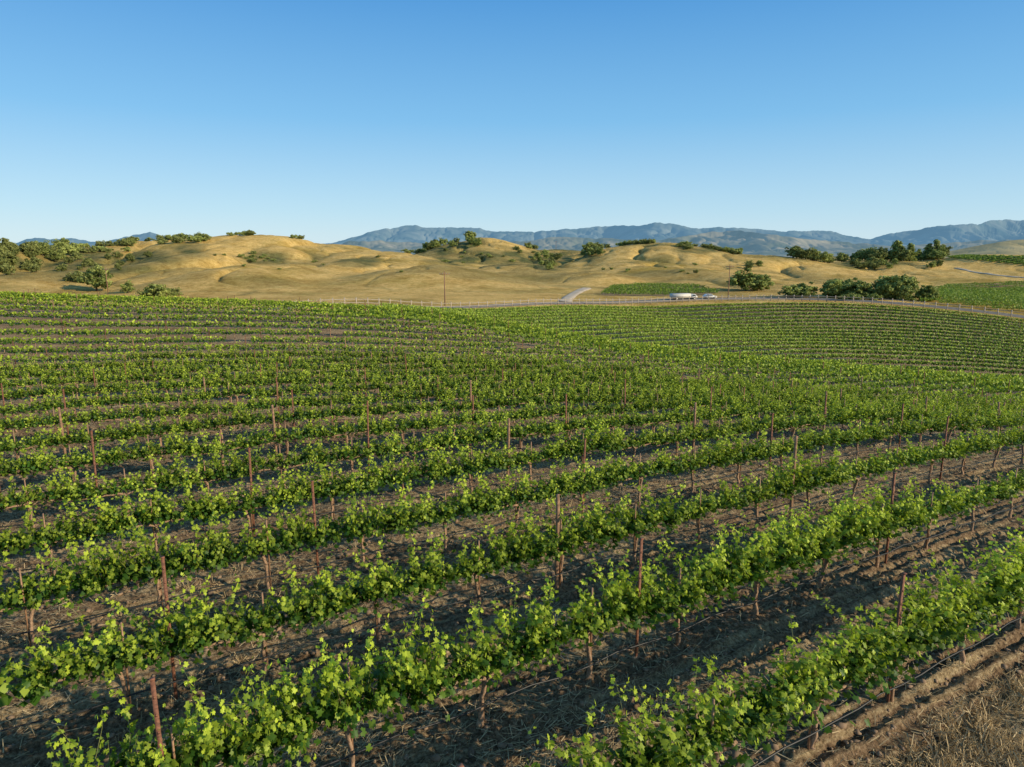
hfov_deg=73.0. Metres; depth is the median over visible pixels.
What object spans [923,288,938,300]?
broadleaf tree
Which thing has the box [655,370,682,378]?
grapevine
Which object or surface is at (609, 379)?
grapevine
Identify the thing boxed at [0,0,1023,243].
sky
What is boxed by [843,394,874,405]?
grapevine
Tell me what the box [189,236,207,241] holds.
shrub
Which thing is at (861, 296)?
shrub
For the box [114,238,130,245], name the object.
shrub
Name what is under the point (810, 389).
grapevine
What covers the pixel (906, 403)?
grapevine
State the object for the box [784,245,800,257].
oak tree
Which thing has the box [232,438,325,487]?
grapevine
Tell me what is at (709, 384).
grapevine
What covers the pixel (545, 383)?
grapevine
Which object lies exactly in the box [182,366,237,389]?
grapevine
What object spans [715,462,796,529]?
grapevine
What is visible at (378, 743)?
irrigation hose
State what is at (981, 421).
grapevine
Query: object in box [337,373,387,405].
grapevine
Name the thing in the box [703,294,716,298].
parked car
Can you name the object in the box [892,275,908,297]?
broadleaf tree
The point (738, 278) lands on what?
broadleaf tree
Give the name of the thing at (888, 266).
oak tree
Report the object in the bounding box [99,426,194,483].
grapevine
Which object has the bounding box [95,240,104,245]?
shrub
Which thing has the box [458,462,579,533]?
grapevine
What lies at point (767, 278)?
broadleaf tree
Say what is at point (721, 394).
grapevine
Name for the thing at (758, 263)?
oak tree
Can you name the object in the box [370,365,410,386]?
grapevine
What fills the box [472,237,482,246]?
oak tree
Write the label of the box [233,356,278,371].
grapevine
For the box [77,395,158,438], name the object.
grapevine
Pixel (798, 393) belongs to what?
grapevine
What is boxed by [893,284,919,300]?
broadleaf tree
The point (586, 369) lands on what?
grapevine
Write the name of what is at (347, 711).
grapevine
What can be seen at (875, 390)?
grapevine
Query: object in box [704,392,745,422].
grapevine
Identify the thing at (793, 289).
broadleaf tree
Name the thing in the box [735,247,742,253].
shrub
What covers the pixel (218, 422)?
grapevine
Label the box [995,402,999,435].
trellis post
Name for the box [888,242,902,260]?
conifer tree
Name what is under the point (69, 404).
grapevine
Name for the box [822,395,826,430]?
trellis post
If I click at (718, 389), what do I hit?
grapevine
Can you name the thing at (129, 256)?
oak tree
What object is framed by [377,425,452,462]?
grapevine
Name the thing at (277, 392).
trellis post
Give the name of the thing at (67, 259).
oak tree
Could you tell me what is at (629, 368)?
grapevine
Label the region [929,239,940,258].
conifer tree
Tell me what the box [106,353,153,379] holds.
grapevine
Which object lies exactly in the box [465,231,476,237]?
oak tree
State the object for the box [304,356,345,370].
grapevine
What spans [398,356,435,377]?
grapevine
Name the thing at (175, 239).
shrub
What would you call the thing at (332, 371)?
grapevine
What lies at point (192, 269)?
ground
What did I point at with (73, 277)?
shrub
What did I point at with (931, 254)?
oak tree
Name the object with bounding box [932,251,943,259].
oak tree
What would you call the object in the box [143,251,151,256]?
oak tree
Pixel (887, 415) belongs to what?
grapevine
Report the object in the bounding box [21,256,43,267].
oak tree
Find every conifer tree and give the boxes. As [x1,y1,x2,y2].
[887,241,903,260]
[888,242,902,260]
[889,240,902,260]
[904,243,918,261]
[914,249,923,260]
[922,243,933,259]
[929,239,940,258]
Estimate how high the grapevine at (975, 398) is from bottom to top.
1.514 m
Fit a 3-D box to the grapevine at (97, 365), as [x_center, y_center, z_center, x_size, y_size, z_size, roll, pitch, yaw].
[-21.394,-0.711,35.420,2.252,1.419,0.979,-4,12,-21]
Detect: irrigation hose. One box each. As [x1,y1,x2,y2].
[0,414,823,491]
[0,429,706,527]
[0,435,991,637]
[0,453,1023,731]
[2,408,775,464]
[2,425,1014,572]
[17,392,965,439]
[320,504,1023,766]
[751,616,1022,766]
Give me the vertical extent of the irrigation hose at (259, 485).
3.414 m
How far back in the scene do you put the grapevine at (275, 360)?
38.32 m
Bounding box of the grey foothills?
[84,230,1009,257]
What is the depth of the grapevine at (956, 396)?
36.40 m
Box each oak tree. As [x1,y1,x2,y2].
[0,237,10,246]
[0,245,7,252]
[0,249,16,262]
[0,257,10,264]
[0,263,16,274]
[7,245,17,253]
[8,244,19,253]
[19,241,37,248]
[20,242,42,255]
[20,262,31,269]
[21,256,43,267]
[22,244,39,253]
[25,251,35,257]
[25,264,40,271]
[38,243,53,255]
[45,251,60,260]
[48,245,58,251]
[49,239,62,248]
[55,264,67,270]
[56,242,65,250]
[56,249,66,259]
[59,237,73,245]
[60,244,81,255]
[63,256,73,262]
[70,252,83,259]
[76,265,113,290]
[81,257,94,265]
[104,253,111,258]
[111,251,123,258]
[119,279,135,292]
[125,253,134,260]
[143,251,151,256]
[429,241,440,247]
[439,237,447,244]
[447,240,457,246]
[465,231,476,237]
[465,236,475,243]
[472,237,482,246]
[545,263,553,269]
[548,260,557,265]
[553,253,561,259]
[581,242,590,250]
[585,242,595,249]
[586,248,595,254]
[596,247,604,255]
[744,262,754,268]
[755,260,762,266]
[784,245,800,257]
[797,247,813,258]
[804,247,822,259]
[817,251,833,262]
[834,252,848,261]
[837,253,846,260]
[848,258,854,265]
[852,249,863,259]
[854,261,865,268]
[862,247,872,258]
[864,260,873,267]
[865,256,878,260]
[870,261,879,269]
[872,247,887,258]
[886,262,893,268]
[889,258,898,263]
[897,248,911,259]
[926,261,935,267]
[929,250,945,258]
[930,244,947,257]
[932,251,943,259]
[933,259,943,265]
[939,244,952,258]
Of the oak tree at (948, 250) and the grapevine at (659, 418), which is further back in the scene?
the oak tree at (948, 250)
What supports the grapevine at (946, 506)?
on the ground at (192, 269)
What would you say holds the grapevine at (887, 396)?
on the ground at (192, 269)
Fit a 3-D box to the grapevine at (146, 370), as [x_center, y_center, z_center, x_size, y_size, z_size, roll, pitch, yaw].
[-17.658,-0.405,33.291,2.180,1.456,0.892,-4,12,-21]
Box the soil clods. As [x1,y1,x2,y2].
[0,404,1023,766]
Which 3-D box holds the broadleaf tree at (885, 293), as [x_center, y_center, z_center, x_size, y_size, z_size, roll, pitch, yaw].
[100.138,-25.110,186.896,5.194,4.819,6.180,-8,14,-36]
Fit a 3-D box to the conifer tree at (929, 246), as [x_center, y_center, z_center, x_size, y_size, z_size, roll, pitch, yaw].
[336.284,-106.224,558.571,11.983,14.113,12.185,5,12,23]
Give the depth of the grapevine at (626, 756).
6.64 m
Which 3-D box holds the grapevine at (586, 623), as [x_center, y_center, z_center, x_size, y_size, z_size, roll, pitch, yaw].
[1.009,3.316,9.532,2.168,1.976,1.217,-7,13,-31]
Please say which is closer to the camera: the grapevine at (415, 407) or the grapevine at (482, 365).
the grapevine at (415, 407)
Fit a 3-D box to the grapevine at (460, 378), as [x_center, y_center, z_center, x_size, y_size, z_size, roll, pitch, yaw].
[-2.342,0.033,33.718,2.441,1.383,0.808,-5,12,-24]
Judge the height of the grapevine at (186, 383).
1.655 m
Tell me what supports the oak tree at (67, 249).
on the ground at (192, 269)
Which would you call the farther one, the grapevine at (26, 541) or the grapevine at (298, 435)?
the grapevine at (298, 435)
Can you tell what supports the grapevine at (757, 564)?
on the ground at (192, 269)
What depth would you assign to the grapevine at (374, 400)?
26.14 m
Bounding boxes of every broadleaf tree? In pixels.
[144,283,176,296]
[726,268,767,290]
[740,274,774,290]
[782,284,812,297]
[796,282,817,297]
[819,282,842,296]
[821,279,849,296]
[827,278,851,295]
[840,277,862,294]
[844,280,854,291]
[846,280,880,298]
[871,275,904,298]
[871,282,890,298]
[873,282,895,298]
[874,274,919,298]
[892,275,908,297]
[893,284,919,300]
[915,285,938,300]
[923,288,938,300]
[925,290,939,300]
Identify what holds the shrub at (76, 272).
on the ground at (192, 269)
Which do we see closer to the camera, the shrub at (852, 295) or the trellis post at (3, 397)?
the trellis post at (3, 397)
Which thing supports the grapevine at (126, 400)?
on the ground at (192, 269)
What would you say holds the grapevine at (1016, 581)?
on the ground at (192, 269)
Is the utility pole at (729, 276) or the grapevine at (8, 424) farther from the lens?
the utility pole at (729, 276)
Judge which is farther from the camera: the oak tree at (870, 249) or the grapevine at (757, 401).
the oak tree at (870, 249)
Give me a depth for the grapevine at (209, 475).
16.01 m
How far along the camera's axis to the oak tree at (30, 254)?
344.44 m
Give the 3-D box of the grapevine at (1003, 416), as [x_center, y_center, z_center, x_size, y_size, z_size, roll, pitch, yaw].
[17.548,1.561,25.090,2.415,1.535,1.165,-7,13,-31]
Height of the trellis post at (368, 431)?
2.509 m
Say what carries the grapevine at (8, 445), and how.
on the ground at (192, 269)
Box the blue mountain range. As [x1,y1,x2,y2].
[16,219,1023,245]
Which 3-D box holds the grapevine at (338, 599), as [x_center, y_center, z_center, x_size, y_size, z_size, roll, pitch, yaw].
[-2.089,3.198,10.398,2.444,1.862,1.236,-6,13,-30]
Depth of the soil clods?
10.58 m
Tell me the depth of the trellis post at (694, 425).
20.41 m
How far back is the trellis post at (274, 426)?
19.18 m
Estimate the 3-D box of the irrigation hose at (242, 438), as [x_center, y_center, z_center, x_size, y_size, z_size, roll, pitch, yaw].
[12.855,1.591,33.132,65.266,4.511,0.023,-6,12,-28]
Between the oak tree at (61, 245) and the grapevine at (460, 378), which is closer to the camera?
the grapevine at (460, 378)
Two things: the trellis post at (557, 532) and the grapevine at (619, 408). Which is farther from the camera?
the grapevine at (619, 408)
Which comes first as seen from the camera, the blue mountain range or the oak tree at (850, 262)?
the oak tree at (850, 262)
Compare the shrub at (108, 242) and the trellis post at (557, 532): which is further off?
the shrub at (108, 242)
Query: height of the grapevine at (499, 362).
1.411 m
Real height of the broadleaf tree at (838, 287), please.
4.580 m
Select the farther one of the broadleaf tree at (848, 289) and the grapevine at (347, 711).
the broadleaf tree at (848, 289)
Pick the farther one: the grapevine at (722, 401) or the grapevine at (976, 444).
the grapevine at (722, 401)
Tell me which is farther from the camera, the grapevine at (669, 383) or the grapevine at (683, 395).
the grapevine at (669, 383)
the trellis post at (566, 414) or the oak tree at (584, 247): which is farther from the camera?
the oak tree at (584, 247)
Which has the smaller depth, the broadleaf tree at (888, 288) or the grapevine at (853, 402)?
the grapevine at (853, 402)
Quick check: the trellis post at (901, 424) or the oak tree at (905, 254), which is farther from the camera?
the oak tree at (905, 254)
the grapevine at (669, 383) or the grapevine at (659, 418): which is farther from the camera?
the grapevine at (669, 383)
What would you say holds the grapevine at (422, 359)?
on the ground at (192, 269)
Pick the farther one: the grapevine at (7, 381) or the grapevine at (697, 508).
the grapevine at (7, 381)
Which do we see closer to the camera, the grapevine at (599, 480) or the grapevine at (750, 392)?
the grapevine at (599, 480)
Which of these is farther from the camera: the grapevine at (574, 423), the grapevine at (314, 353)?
the grapevine at (314, 353)
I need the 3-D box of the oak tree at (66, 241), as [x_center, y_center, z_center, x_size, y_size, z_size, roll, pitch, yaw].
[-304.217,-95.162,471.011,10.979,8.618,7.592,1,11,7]
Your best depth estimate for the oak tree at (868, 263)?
487.31 m
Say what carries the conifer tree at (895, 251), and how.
on the ground at (192, 269)
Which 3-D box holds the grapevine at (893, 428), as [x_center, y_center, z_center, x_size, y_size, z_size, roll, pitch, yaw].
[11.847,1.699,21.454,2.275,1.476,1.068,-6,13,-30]
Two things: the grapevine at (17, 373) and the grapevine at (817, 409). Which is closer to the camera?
the grapevine at (817, 409)
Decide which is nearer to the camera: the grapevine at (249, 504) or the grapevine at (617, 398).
the grapevine at (249, 504)
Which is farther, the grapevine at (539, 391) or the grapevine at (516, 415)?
the grapevine at (539, 391)
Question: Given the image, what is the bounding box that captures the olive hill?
[919,239,1023,260]
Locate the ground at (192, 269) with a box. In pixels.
[0,235,1023,766]
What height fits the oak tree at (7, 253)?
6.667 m
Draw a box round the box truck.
[670,293,697,299]
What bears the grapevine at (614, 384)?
on the ground at (192, 269)
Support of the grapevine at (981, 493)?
on the ground at (192, 269)
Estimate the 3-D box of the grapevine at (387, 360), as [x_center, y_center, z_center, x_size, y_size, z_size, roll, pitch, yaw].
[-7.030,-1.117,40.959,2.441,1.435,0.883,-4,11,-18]
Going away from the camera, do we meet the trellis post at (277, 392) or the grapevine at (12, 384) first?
the trellis post at (277, 392)
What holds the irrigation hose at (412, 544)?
on the ground at (192, 269)
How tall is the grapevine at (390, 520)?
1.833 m
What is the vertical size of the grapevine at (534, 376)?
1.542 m
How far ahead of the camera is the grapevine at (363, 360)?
40.24 m
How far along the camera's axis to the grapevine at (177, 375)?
30.77 m
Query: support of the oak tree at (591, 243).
on the ground at (192, 269)
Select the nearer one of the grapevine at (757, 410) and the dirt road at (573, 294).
the grapevine at (757, 410)
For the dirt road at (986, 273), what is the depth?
434.69 m
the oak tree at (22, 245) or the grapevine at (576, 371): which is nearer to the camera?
the grapevine at (576, 371)
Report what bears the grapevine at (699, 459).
on the ground at (192, 269)
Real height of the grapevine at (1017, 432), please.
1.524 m
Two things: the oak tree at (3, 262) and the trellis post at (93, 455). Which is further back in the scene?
the oak tree at (3, 262)
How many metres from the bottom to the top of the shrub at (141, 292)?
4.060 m
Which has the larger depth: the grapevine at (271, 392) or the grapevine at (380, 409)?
the grapevine at (271, 392)
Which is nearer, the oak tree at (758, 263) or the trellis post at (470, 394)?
the trellis post at (470, 394)
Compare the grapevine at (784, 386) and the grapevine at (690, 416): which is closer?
the grapevine at (690, 416)
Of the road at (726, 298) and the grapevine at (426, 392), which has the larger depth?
the road at (726, 298)
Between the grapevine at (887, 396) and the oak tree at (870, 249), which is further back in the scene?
the oak tree at (870, 249)
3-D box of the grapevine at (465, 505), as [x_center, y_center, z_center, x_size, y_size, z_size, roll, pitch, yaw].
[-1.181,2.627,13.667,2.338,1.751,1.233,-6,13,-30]
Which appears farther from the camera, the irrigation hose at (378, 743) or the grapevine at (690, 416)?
the grapevine at (690, 416)
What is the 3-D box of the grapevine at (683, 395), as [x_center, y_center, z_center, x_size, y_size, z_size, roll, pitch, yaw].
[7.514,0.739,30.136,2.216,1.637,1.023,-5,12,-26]
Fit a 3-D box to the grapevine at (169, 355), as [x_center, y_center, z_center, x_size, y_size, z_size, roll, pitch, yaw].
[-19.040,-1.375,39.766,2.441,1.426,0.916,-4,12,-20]
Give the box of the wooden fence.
[258,295,1021,316]
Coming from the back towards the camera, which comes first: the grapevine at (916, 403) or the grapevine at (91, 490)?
the grapevine at (916, 403)
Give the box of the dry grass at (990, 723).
[0,415,1023,766]
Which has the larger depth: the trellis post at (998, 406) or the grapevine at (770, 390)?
the grapevine at (770, 390)
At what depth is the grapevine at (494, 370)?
37.09 m
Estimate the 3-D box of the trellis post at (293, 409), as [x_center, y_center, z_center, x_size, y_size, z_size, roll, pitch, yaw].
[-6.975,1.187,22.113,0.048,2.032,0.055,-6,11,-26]
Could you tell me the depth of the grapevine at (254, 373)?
32.21 m
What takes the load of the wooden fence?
on the ground at (192, 269)
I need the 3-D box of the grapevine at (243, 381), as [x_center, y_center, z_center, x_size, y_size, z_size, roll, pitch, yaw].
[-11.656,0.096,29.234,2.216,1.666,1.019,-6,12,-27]
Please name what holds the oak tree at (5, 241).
on the ground at (192, 269)
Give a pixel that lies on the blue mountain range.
(997, 230)
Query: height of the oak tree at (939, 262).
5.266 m
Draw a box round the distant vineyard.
[312,254,1023,390]
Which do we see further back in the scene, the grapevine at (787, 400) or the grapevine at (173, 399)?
the grapevine at (787, 400)
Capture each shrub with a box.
[62,272,87,282]
[70,242,84,247]
[72,270,85,279]
[86,246,97,251]
[92,245,104,250]
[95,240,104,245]
[101,247,113,252]
[103,240,116,245]
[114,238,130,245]
[119,240,133,245]
[121,246,130,250]
[135,286,154,296]
[153,237,168,242]
[168,287,183,295]
[170,235,185,242]
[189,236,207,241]
[201,233,211,239]
[246,230,255,234]
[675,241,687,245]
[682,244,693,248]
[704,244,714,248]
[729,247,737,253]
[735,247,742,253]
[777,290,793,296]
[836,294,851,299]
[846,294,860,299]
[852,293,865,299]
[866,293,882,300]
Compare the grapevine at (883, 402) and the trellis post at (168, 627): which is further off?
the grapevine at (883, 402)
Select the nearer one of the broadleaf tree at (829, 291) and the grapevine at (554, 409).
the grapevine at (554, 409)
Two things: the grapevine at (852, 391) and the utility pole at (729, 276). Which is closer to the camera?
the grapevine at (852, 391)
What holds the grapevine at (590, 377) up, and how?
on the ground at (192, 269)
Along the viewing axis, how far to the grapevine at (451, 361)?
42.04 m
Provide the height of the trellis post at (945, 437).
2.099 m
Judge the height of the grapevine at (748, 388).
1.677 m
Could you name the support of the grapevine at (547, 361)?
on the ground at (192, 269)
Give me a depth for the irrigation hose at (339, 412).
23.69 m
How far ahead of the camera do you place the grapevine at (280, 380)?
29.84 m
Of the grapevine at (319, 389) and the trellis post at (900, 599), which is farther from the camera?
the grapevine at (319, 389)
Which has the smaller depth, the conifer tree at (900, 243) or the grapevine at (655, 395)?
the grapevine at (655, 395)
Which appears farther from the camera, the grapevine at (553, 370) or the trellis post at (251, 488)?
the grapevine at (553, 370)
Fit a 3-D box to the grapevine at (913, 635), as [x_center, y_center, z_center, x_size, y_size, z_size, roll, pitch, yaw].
[5.085,3.425,9.087,2.352,1.897,1.551,-1,11,-7]
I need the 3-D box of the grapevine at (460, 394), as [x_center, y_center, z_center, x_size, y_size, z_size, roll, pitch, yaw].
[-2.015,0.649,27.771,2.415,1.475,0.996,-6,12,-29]
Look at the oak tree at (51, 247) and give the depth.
428.44 m
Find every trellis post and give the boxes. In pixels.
[0,383,6,419]
[57,407,67,466]
[62,389,69,441]
[90,430,100,515]
[149,676,163,764]
[160,556,177,699]
[202,377,207,416]
[247,448,255,536]
[271,405,277,461]
[275,377,279,420]
[291,389,295,440]
[311,480,319,576]
[367,401,369,473]
[470,380,471,423]
[472,395,473,428]
[506,418,509,485]
[555,494,559,588]
[565,394,566,446]
[581,438,585,513]
[624,379,625,427]
[635,538,643,656]
[692,402,696,454]
[709,387,711,426]
[769,413,773,470]
[788,436,797,519]
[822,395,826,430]
[884,472,896,563]
[886,572,906,701]
[898,404,903,449]
[939,416,949,479]
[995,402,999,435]
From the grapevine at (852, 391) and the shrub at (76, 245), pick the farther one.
the shrub at (76, 245)
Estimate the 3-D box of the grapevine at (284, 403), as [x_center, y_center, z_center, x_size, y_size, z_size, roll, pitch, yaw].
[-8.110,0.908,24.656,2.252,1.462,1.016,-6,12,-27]
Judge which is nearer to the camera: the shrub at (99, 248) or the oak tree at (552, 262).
the oak tree at (552, 262)
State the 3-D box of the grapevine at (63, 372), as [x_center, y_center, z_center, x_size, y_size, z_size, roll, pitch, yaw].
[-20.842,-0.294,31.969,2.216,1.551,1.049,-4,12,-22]
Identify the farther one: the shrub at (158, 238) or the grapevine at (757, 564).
the shrub at (158, 238)
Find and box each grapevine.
[0,358,38,382]
[0,362,44,389]
[0,370,9,389]
[0,371,63,401]
[0,382,24,401]
[0,395,49,431]
[0,406,33,431]
[0,420,63,472]
[0,441,43,477]
[0,465,85,533]
[0,498,114,577]
[0,534,105,649]
[0,584,213,715]
[9,376,76,412]
[14,400,96,445]
[18,438,123,483]
[27,358,75,370]
[31,360,87,389]
[36,503,228,618]
[38,387,109,425]
[39,411,134,456]
[44,367,102,398]
[46,645,320,766]
[62,458,179,515]
[64,372,128,409]
[67,355,117,369]
[70,466,217,558]
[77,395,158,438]
[78,361,127,385]
[87,383,162,422]
[90,365,149,395]
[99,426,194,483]
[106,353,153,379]
[112,375,173,406]
[113,409,203,455]
[121,361,168,383]
[126,347,169,359]
[139,364,190,392]
[142,391,213,432]
[144,354,189,367]
[145,441,264,501]
[150,379,213,406]
[158,356,205,373]
[161,369,219,403]
[162,346,201,360]
[175,423,265,470]
[178,402,256,449]
[178,550,343,675]
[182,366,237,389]
[183,351,224,375]
[187,471,304,537]
[193,346,232,359]
[194,379,260,413]
[196,359,241,384]
[196,393,263,427]
[197,493,327,592]
[207,367,262,401]
[211,585,449,766]
[216,351,256,371]
[223,363,271,386]
[227,348,265,365]
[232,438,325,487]
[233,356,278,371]
[240,400,311,430]
[244,416,324,456]
[246,381,305,410]
[248,350,288,373]
[251,369,304,396]
[251,388,315,423]
[257,345,295,365]
[257,448,382,521]
[265,364,310,388]
[271,356,312,371]
[282,354,321,370]
[283,480,429,570]
[286,346,321,358]
[290,527,450,641]
[291,377,346,409]
[295,369,344,394]
[297,362,343,386]
[297,385,360,420]
[302,394,363,437]
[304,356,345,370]
[307,409,381,456]
[308,436,391,471]
[313,352,351,364]
[316,347,352,363]
[333,369,385,393]
[334,362,378,378]
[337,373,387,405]
[338,356,376,370]
[345,345,379,358]
[345,351,381,371]
[351,386,405,417]
[351,391,415,431]
[358,439,449,508]
[369,360,408,371]
[369,368,415,392]
[369,407,437,446]
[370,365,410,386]
[371,348,406,364]
[372,353,408,370]
[377,374,425,401]
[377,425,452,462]
[390,580,567,724]
[393,377,445,414]
[393,468,493,549]
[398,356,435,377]
[399,392,456,428]
[403,352,437,370]
[409,363,443,376]
[409,370,450,383]
[417,372,463,402]
[419,513,538,608]
[420,428,514,493]
[423,403,485,439]
[431,352,463,365]
[431,360,467,376]
[432,411,507,462]
[435,363,474,376]
[435,380,487,413]
[441,370,487,383]
[446,390,499,422]
[452,376,497,399]
[457,352,490,364]
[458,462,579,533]
[459,356,493,370]
[466,360,502,375]
[470,401,530,426]
[473,370,513,383]
[476,381,522,410]
[484,355,515,370]
[488,358,520,370]
[488,372,530,390]
[490,384,542,422]
[490,407,552,453]
[490,440,565,485]
[494,490,628,586]
[498,363,530,375]
[505,368,545,381]
[512,354,541,365]
[513,378,557,405]
[514,549,663,677]
[516,358,545,381]
[517,395,572,434]
[521,373,562,396]
[524,365,559,375]
[524,674,690,766]
[526,449,633,517]
[528,382,576,420]
[535,353,563,365]
[536,370,573,383]
[539,359,571,371]
[540,408,600,438]
[542,412,624,476]
[545,382,588,406]
[553,364,585,377]
[554,376,596,389]
[558,397,608,430]
[564,362,596,371]
[565,367,599,382]
[567,382,613,418]
[578,376,621,391]
[579,363,609,377]
[579,381,620,401]
[587,409,643,446]
[591,358,621,378]
[591,479,690,564]
[593,369,625,382]
[597,395,645,417]
[601,384,647,411]
[601,655,847,766]
[602,531,751,646]
[603,447,676,505]
[605,367,636,377]
[605,421,666,468]
[610,374,649,388]
[612,379,651,404]
[614,363,644,372]
[621,370,653,394]
[626,403,681,432]
[629,366,660,378]
[636,388,683,425]
[639,386,675,413]
[641,376,675,400]
[641,379,677,398]
[646,370,676,384]
[646,418,708,460]
[647,476,742,542]
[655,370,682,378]
[657,435,728,493]
[664,401,716,424]
[665,383,706,413]
[668,376,699,390]
[670,390,714,411]
[674,373,700,392]
[674,384,704,399]
[684,503,829,614]
[693,375,724,388]
[694,372,722,385]
[694,413,750,442]
[695,385,733,408]
[698,382,732,395]
[701,395,751,421]
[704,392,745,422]
[704,421,779,483]
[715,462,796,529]
[721,378,755,395]
[722,373,742,385]
[722,603,913,749]
[724,379,748,389]
[727,387,759,400]
[730,407,788,444]
[735,389,773,415]
[737,396,780,418]
[742,375,771,389]
[743,376,765,385]
[751,387,785,399]
[752,379,777,394]
[752,426,812,469]
[759,438,860,512]
[761,489,884,587]
[763,381,789,391]
[764,393,797,417]
[768,397,813,429]
[769,411,819,438]
[780,386,811,407]
[791,389,828,406]
[793,384,819,394]
[798,424,854,466]
[800,393,837,428]
[805,383,830,398]
[805,397,849,427]
[811,557,1005,701]
[812,391,848,406]
[817,384,843,394]
[824,390,855,401]
[826,394,863,428]
[827,472,939,567]
[828,446,896,500]
[830,382,864,395]
[832,413,883,460]
[833,400,883,427]
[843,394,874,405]
[847,389,874,401]
[858,383,883,395]
[858,400,890,424]
[862,396,892,406]
[863,402,905,424]
[865,436,935,491]
[870,391,893,401]
[872,411,923,454]
[875,398,914,414]
[882,391,911,403]
[885,390,909,400]
[888,542,1023,663]
[889,403,934,433]
[893,478,974,548]
[895,408,946,448]
[902,387,930,399]
[902,433,964,482]
[906,391,934,421]
[910,392,930,404]
[914,400,954,434]
[923,391,948,403]
[928,398,955,409]
[930,406,977,444]
[935,426,1000,474]
[941,392,972,404]
[948,394,973,410]
[949,479,1013,531]
[950,403,976,433]
[956,409,996,435]
[959,518,1023,629]
[960,391,984,403]
[960,394,989,411]
[962,404,994,433]
[979,420,1020,467]
[983,406,1023,431]
[986,403,1018,416]
[989,457,1023,517]
[999,394,1023,409]
[1004,400,1023,414]
[1004,423,1023,463]
[1005,403,1023,431]
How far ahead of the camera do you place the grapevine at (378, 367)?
37.83 m
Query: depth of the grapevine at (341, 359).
39.55 m
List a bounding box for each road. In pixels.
[253,297,1023,317]
[559,287,590,301]
[955,268,1023,277]
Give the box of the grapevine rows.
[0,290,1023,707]
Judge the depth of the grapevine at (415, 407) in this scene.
24.24 m
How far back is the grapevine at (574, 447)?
18.34 m
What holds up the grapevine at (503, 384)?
on the ground at (192, 269)
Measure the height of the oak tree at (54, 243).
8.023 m
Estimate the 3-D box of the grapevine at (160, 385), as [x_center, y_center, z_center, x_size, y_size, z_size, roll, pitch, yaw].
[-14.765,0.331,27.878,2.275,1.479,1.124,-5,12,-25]
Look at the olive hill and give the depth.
1407.99 m
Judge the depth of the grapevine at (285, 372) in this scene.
32.81 m
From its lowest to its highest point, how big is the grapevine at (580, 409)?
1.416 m
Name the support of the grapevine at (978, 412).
on the ground at (192, 269)
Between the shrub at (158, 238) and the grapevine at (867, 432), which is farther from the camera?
the shrub at (158, 238)
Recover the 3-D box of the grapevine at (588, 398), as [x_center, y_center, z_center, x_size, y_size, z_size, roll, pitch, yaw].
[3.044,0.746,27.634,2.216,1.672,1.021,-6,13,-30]
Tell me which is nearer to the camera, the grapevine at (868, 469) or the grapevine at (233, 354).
the grapevine at (868, 469)
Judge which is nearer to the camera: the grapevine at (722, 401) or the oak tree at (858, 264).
the grapevine at (722, 401)
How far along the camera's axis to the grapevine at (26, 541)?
12.35 m
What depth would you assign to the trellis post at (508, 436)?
17.11 m
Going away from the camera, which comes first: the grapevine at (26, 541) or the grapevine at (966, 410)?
the grapevine at (26, 541)
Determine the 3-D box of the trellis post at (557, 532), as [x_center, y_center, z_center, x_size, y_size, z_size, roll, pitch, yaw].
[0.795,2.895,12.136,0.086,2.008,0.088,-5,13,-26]
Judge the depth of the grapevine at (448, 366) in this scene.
39.13 m
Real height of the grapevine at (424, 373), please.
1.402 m
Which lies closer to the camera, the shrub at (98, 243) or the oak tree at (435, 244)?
the shrub at (98, 243)
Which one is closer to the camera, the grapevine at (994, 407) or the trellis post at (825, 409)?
the trellis post at (825, 409)
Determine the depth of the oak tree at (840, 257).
536.74 m
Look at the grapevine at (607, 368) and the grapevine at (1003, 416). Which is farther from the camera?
the grapevine at (607, 368)
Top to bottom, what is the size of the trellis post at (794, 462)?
2.200 m
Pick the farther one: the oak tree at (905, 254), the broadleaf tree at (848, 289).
the oak tree at (905, 254)
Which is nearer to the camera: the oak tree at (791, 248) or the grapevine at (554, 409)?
the grapevine at (554, 409)
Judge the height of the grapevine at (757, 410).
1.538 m
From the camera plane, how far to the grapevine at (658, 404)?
26.03 m
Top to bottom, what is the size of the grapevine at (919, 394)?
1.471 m
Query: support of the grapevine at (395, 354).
on the ground at (192, 269)
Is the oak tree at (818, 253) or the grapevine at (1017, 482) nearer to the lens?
the grapevine at (1017, 482)
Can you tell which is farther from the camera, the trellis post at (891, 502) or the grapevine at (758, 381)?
the grapevine at (758, 381)
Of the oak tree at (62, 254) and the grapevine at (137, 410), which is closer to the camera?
the grapevine at (137, 410)
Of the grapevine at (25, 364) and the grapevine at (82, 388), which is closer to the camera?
the grapevine at (82, 388)
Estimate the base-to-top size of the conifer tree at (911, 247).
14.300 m
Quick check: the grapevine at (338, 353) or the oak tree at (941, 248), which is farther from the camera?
the oak tree at (941, 248)
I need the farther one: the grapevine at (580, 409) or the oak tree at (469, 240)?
the oak tree at (469, 240)
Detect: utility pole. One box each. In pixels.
[439,271,446,305]
[726,265,733,294]
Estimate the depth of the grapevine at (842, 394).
35.10 m
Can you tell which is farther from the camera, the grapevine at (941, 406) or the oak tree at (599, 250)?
the oak tree at (599, 250)
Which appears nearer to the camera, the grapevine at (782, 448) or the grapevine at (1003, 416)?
the grapevine at (782, 448)
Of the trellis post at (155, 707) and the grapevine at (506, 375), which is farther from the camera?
the grapevine at (506, 375)

